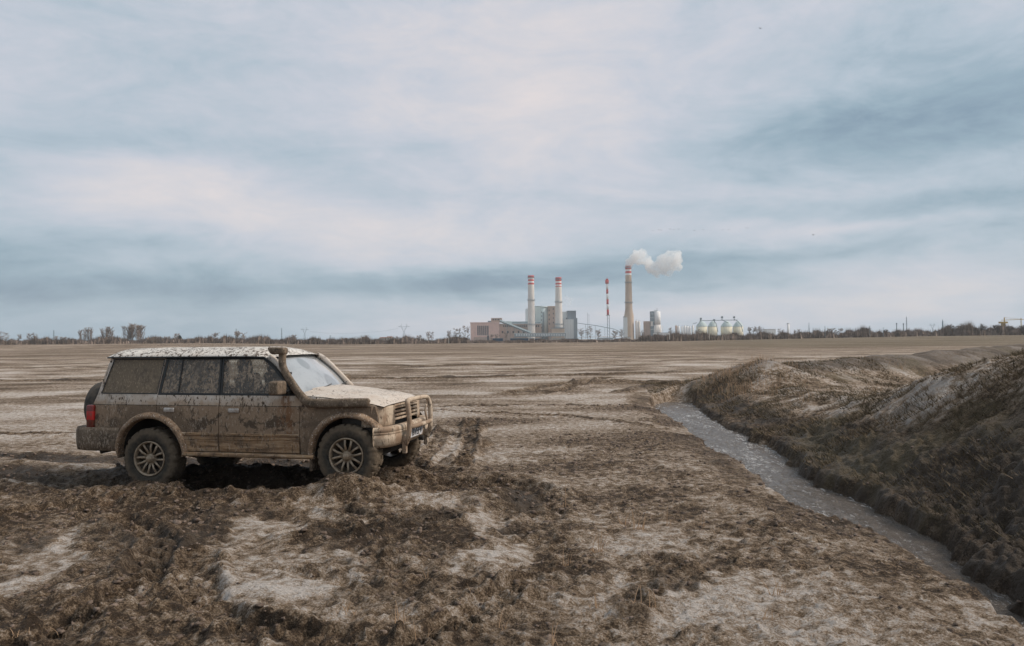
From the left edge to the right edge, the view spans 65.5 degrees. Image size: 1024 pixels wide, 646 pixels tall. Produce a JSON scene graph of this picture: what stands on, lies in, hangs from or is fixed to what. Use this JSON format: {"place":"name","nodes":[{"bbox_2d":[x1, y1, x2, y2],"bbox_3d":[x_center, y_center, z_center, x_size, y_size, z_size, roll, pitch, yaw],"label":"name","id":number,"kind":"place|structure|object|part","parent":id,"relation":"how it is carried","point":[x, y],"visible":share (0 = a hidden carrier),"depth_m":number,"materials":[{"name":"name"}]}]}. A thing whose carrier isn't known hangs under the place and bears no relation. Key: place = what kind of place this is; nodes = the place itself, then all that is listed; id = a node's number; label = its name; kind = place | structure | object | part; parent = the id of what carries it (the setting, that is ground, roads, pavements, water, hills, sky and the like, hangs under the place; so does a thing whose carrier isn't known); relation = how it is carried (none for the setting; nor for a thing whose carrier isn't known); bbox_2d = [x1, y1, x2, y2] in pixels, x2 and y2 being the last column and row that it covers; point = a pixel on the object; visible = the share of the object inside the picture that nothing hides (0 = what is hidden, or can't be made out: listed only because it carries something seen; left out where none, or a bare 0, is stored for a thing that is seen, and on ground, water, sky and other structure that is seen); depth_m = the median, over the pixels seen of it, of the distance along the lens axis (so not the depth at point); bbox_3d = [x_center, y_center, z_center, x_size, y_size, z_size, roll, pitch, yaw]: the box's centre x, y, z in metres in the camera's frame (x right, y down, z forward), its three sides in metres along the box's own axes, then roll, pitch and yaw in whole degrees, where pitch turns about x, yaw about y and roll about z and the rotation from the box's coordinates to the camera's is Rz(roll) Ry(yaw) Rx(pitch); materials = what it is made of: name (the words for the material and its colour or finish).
{"place":"outdoors","nodes":[
{"label":"outdoors","id":0,"kind":"place"},
{"bbox_2d":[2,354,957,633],"bbox_3d":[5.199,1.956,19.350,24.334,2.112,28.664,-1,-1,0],"label":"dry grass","id":1,"kind":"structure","parent":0,"point":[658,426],"depth_m":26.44,"materials":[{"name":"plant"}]},
{"bbox_2d":[0,335,1023,645],"bbox_3d":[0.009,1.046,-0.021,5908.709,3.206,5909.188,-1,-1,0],"label":"ground","id":2,"kind":"structure","parent":0,"point":[44,389],"depth_m":8.69,"materials":[{"name":"brown soil"}]},
{"bbox_2d":[0,331,9,340],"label":"bare tree","id":3,"kind":"object","parent":2,"relation":"on","point":[5,338],"visible":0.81,"depth_m":519.03,"materials":[{"name":"grey plant"}]},
{"bbox_2d":[78,327,93,339],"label":"bare tree","id":4,"kind":"object","parent":2,"relation":"on","point":[88,332],"visible":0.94,"depth_m":499.26,"materials":[{"name":"plant"}]},
{"bbox_2d":[99,327,114,336],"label":"bare tree","id":5,"kind":"object","parent":2,"relation":"on","point":[107,333],"visible":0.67,"depth_m":499.65,"materials":[{"name":"plant"}]},
{"bbox_2d":[121,323,144,339],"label":"bare tree","id":6,"kind":"object","parent":2,"relation":"on","point":[131,331],"visible":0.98,"depth_m":498.34,"materials":[{"name":"brown plant"}]},
{"bbox_2d":[234,331,245,338],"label":"bare tree","id":7,"kind":"object","parent":2,"relation":"on","point":[237,334],"visible":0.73,"depth_m":540.32,"materials":[{"name":"brown plant"}]},
{"bbox_2d":[76,347,432,481],"bbox_3d":[-3.488,1.233,10.859,4.814,1.818,2.170,-1,-1,12],"label":"car","id":8,"kind":"object","parent":2,"relation":"on","point":[148,412],"visible":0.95,"depth_m":10.17,"materials":[{"name":"paint"}]},
{"bbox_3d":[-4.129,1.046,10.225,0.886,1.200,0.176,-1,-1,12],"label":"rear door","id":9,"kind":"part","parent":8,"relation":"part of","materials":[{"name":"paint"}]},
{"bbox_3d":[-3.186,1.031,9.897,1.135,1.200,0.413,-1,-1,12],"label":"front door","id":10,"kind":"part","parent":8,"relation":"part of","materials":[{"name":"paint"}]},
{"bbox_3d":[-2.811,1.063,11.614,1.135,1.200,0.413,-1,-1,12],"label":"front door","id":11,"kind":"part","parent":8,"relation":"part of","materials":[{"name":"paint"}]},
{"bbox_2d":[394,600,410,622],"bbox_3d":[-0.694,1.813,5.008,0.135,0.134,0.082,-1,-1,21],"label":"dry grass tuft","id":12,"kind":"object","parent":2,"relation":"on","point":[400,616],"visible":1,"depth_m":5.01,"materials":[{"name":"plant"}]},
{"bbox_2d":[427,331,433,339],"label":"bare tree","id":13,"kind":"object","parent":2,"relation":"on","point":[428,334],"visible":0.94,"depth_m":480.37,"materials":[{"name":"plant"}]},
{"bbox_2d":[463,325,469,339],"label":"bare tree","id":14,"kind":"object","parent":2,"relation":"on","point":[466,331],"visible":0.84,"depth_m":480.00,"materials":[{"name":"brown plant"}]},
{"bbox_2d":[470,318,501,340],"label":"turbine hall","id":15,"kind":"structure","parent":2,"relation":"on","point":[482,330],"depth_m":1299.97,"materials":[{"name":"beige concrete"}]},
{"bbox_2d":[499,607,514,631],"bbox_3d":[-0.043,1.933,5.180,0.097,0.151,0.083,1,-2,-44],"label":"dry grass tuft","id":16,"kind":"object","parent":2,"relation":"on","point":[506,623],"visible":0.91,"depth_m":5.19,"materials":[{"name":"plant"}]},
{"bbox_2d":[0,403,1021,645],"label":"mud clods","id":17,"kind":"object","parent":2,"relation":"on","point":[60,630],"visible":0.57,"depth_m":8.72,"materials":[{"name":"brown soil"}]},
{"bbox_2d":[0,320,1023,344],"bbox_3d":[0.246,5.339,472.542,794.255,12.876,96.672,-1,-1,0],"label":"scrub belt","id":18,"kind":"object","parent":2,"relation":"on","point":[674,336],"visible":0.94,"depth_m":428.30,"materials":[{"name":"brown plant"}]},
{"bbox_2d":[500,320,530,337],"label":"conveyor gallery","id":19,"kind":"object","parent":2,"relation":"on","point":[514,326],"visible":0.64,"depth_m":1274.26,"materials":[{"name":"grey metal"}]},
{"bbox_2d":[510,338,527,340],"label":"blue container","id":20,"kind":"object","parent":2,"relation":"on","point":[525,339],"visible":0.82,"depth_m":799.83,"materials":[{"name":"grey metal"}]},
{"bbox_2d":[499,321,541,340],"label":"boiler hall","id":21,"kind":"structure","parent":2,"relation":"on","point":[505,328],"depth_m":1315.01,"materials":[{"name":"brown brick"}]},
{"bbox_2d":[527,275,535,339],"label":"chimney","id":22,"kind":"object","parent":2,"relation":"on","point":[531,313],"visible":0.97,"depth_m":1296.34,"materials":[{"name":"concrete"}]},
{"bbox_2d":[548,306,554,339],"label":"bunker tower","id":23,"kind":"structure","parent":2,"relation":"on","point":[551,315],"depth_m":1350.37,"materials":[{"name":"brown concrete"}]},
{"bbox_2d":[547,623,557,645],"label":"dry grass tuft","id":24,"kind":"object","parent":2,"relation":"on","point":[553,641],"visible":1,"depth_m":4.93,"materials":[{"name":"plant"}]},
{"bbox_2d":[554,277,563,327],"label":"chimney","id":25,"kind":"object","parent":2,"relation":"on","point":[558,323],"visible":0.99,"depth_m":1296.45,"materials":[{"name":"concrete"}]},
{"bbox_2d":[562,311,577,338],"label":"grey boiler block","id":26,"kind":"structure","parent":2,"relation":"on","point":[569,318],"depth_m":1326.38,"materials":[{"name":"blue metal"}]},
{"bbox_2d":[586,326,591,339],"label":"bare tree","id":27,"kind":"object","parent":2,"relation":"on","point":[590,332],"visible":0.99,"depth_m":899.68,"materials":[{"name":"brown plant"}]},
{"bbox_2d":[589,532,609,553],"bbox_3d":[0.751,1.927,7.010,0.200,0.222,0.125,-1,-1,34],"label":"dry grass tuft","id":28,"kind":"object","parent":2,"relation":"on","point":[598,545],"visible":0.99,"depth_m":7.01,"materials":[{"name":"plant"}]},
{"bbox_2d":[578,323,623,338],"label":"pipe bridge","id":29,"kind":"structure","parent":2,"relation":"on","point":[600,336],"depth_m":1319.45,"materials":[{"name":"grey metal"}]},
{"bbox_2d":[605,279,609,337],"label":"flare stack","id":30,"kind":"object","parent":2,"relation":"on","point":[607,295],"visible":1,"depth_m":1299.69,"materials":[{"name":"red metal"}]},
{"bbox_2d":[623,316,627,336],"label":"precipitator tower","id":31,"kind":"structure","parent":2,"relation":"on","point":[625,327],"depth_m":1290.15,"materials":[{"name":"grey metal"}]},
{"bbox_2d":[624,266,633,338],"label":"chimney","id":32,"kind":"object","parent":2,"relation":"on","point":[628,314],"visible":0.96,"depth_m":1296.10,"materials":[{"name":"concrete"}]},
{"bbox_2d":[635,319,637,338],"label":"storage tank","id":33,"kind":"object","parent":2,"relation":"on","point":[636,329],"visible":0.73,"depth_m":1293.60,"materials":[{"name":"metal"}]},
{"bbox_2d":[638,321,639,338],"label":"storage tank","id":34,"kind":"object","parent":2,"relation":"on","point":[638,329],"visible":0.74,"depth_m":1293.35,"materials":[{"name":"metal"}]},
{"bbox_2d":[631,508,648,529],"bbox_3d":[1.301,1.984,8.051,0.190,0.228,0.148,-1,-1,0],"label":"dry grass tuft","id":35,"kind":"object","parent":2,"relation":"on","point":[642,527],"visible":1,"depth_m":8.05,"materials":[{"name":"plant"}]},
{"bbox_2d":[648,590,655,607],"bbox_3d":[0.984,1.922,5.532,0.091,0.156,0.057,-1,-1,0],"label":"dry grass tuft","id":36,"kind":"object","parent":2,"relation":"on","point":[649,600],"visible":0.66,"depth_m":5.52,"materials":[{"name":"plant"}]},
{"bbox_2d":[696,321,707,332],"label":"grain silo","id":37,"kind":"object","parent":2,"relation":"on","point":[703,326],"visible":0.59,"depth_m":1302.89,"materials":[{"name":"beige metal"}]},
{"bbox_2d":[708,321,717,335],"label":"grain silo","id":38,"kind":"object","parent":2,"relation":"on","point":[712,328],"visible":0.58,"depth_m":1304.00,"materials":[{"name":"beige metal"}]},
{"bbox_2d":[693,316,742,331],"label":"elevator frame","id":39,"kind":"object","parent":2,"relation":"on","point":[714,320],"visible":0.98,"depth_m":1287.72,"materials":[{"name":"grey metal"}]},
{"bbox_2d":[721,321,732,334],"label":"grain silo","id":40,"kind":"object","parent":2,"relation":"on","point":[726,327],"visible":0.78,"depth_m":1302.55,"materials":[{"name":"beige metal"}]},
{"bbox_2d":[733,321,742,334],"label":"grain silo","id":41,"kind":"object","parent":2,"relation":"on","point":[737,328],"visible":0.76,"depth_m":1303.52,"materials":[{"name":"beige metal"}]},
{"bbox_2d":[752,326,761,334],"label":"bare tree","id":42,"kind":"object","parent":2,"relation":"on","point":[756,330],"visible":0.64,"depth_m":900.14,"materials":[{"name":"brown plant"}]},
{"bbox_2d":[763,329,775,335],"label":"pale warehouse","id":43,"kind":"structure","parent":2,"relation":"on","point":[773,331],"depth_m":1149.95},
{"bbox_2d":[765,578,779,595],"bbox_3d":[1.930,1.964,5.896,0.158,0.138,0.080,-1,-1,0],"label":"dry grass tuft","id":44,"kind":"object","parent":2,"relation":"on","point":[773,594],"visible":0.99,"depth_m":5.91,"materials":[{"name":"plant"}]},
{"bbox_2d":[627,345,1023,552],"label":"embankment","id":45,"kind":"structure","parent":2,"relation":"on","point":[872,391],"depth_m":14.58,"materials":[{"name":"brown soil"}]},
{"bbox_2d":[978,324,986,332],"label":"dark tree","id":46,"kind":"object","parent":2,"relation":"on","point":[981,327],"visible":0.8,"depth_m":429.11,"materials":[{"name":"brown plant"}]},
{"bbox_2d":[993,324,1000,332],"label":"dark tree","id":47,"kind":"object","parent":2,"relation":"on","point":[996,328],"visible":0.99,"depth_m":428.60,"materials":[{"name":"brown plant"}]},
{"bbox_2d":[998,317,1023,325],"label":"yellow crane","id":48,"kind":"object","parent":2,"relation":"on","point":[1003,323],"visible":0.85,"depth_m":799.95,"materials":[{"name":"metal"}]},
{"bbox_2d":[0,0,1023,340],"label":"sky","id":49,"kind":"structure","parent":0,"point":[340,169],"materials":[{"name":"blue"}]},
{"bbox_2d":[525,306,547,339],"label":"boiler house","id":50,"kind":"structure","parent":0,"point":[541,314],"depth_m":1361.87,"materials":[{"name":"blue metal"}]},
{"bbox_2d":[514,333,565,339],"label":"building","id":51,"kind":"structure","parent":0,"point":[530,335],"depth_m":1254.82,"materials":[{"name":"grey metal"}]},
{"bbox_2d":[551,328,564,339],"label":"building","id":52,"kind":"structure","parent":0,"point":[557,330],"depth_m":1279.98,"materials":[{"name":"concrete"}]},
{"bbox_2d":[643,310,662,335],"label":"silo tower","id":53,"kind":"structure","parent":0,"point":[652,326],"depth_m":1298.08,"materials":[{"name":"metal"}]},
{"bbox_2d":[654,402,1023,626],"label":"stream","id":54,"kind":"structure","parent":0,"point":[777,474],"depth_m":11.71,"materials":[{"name":"liquid"}]}
]}

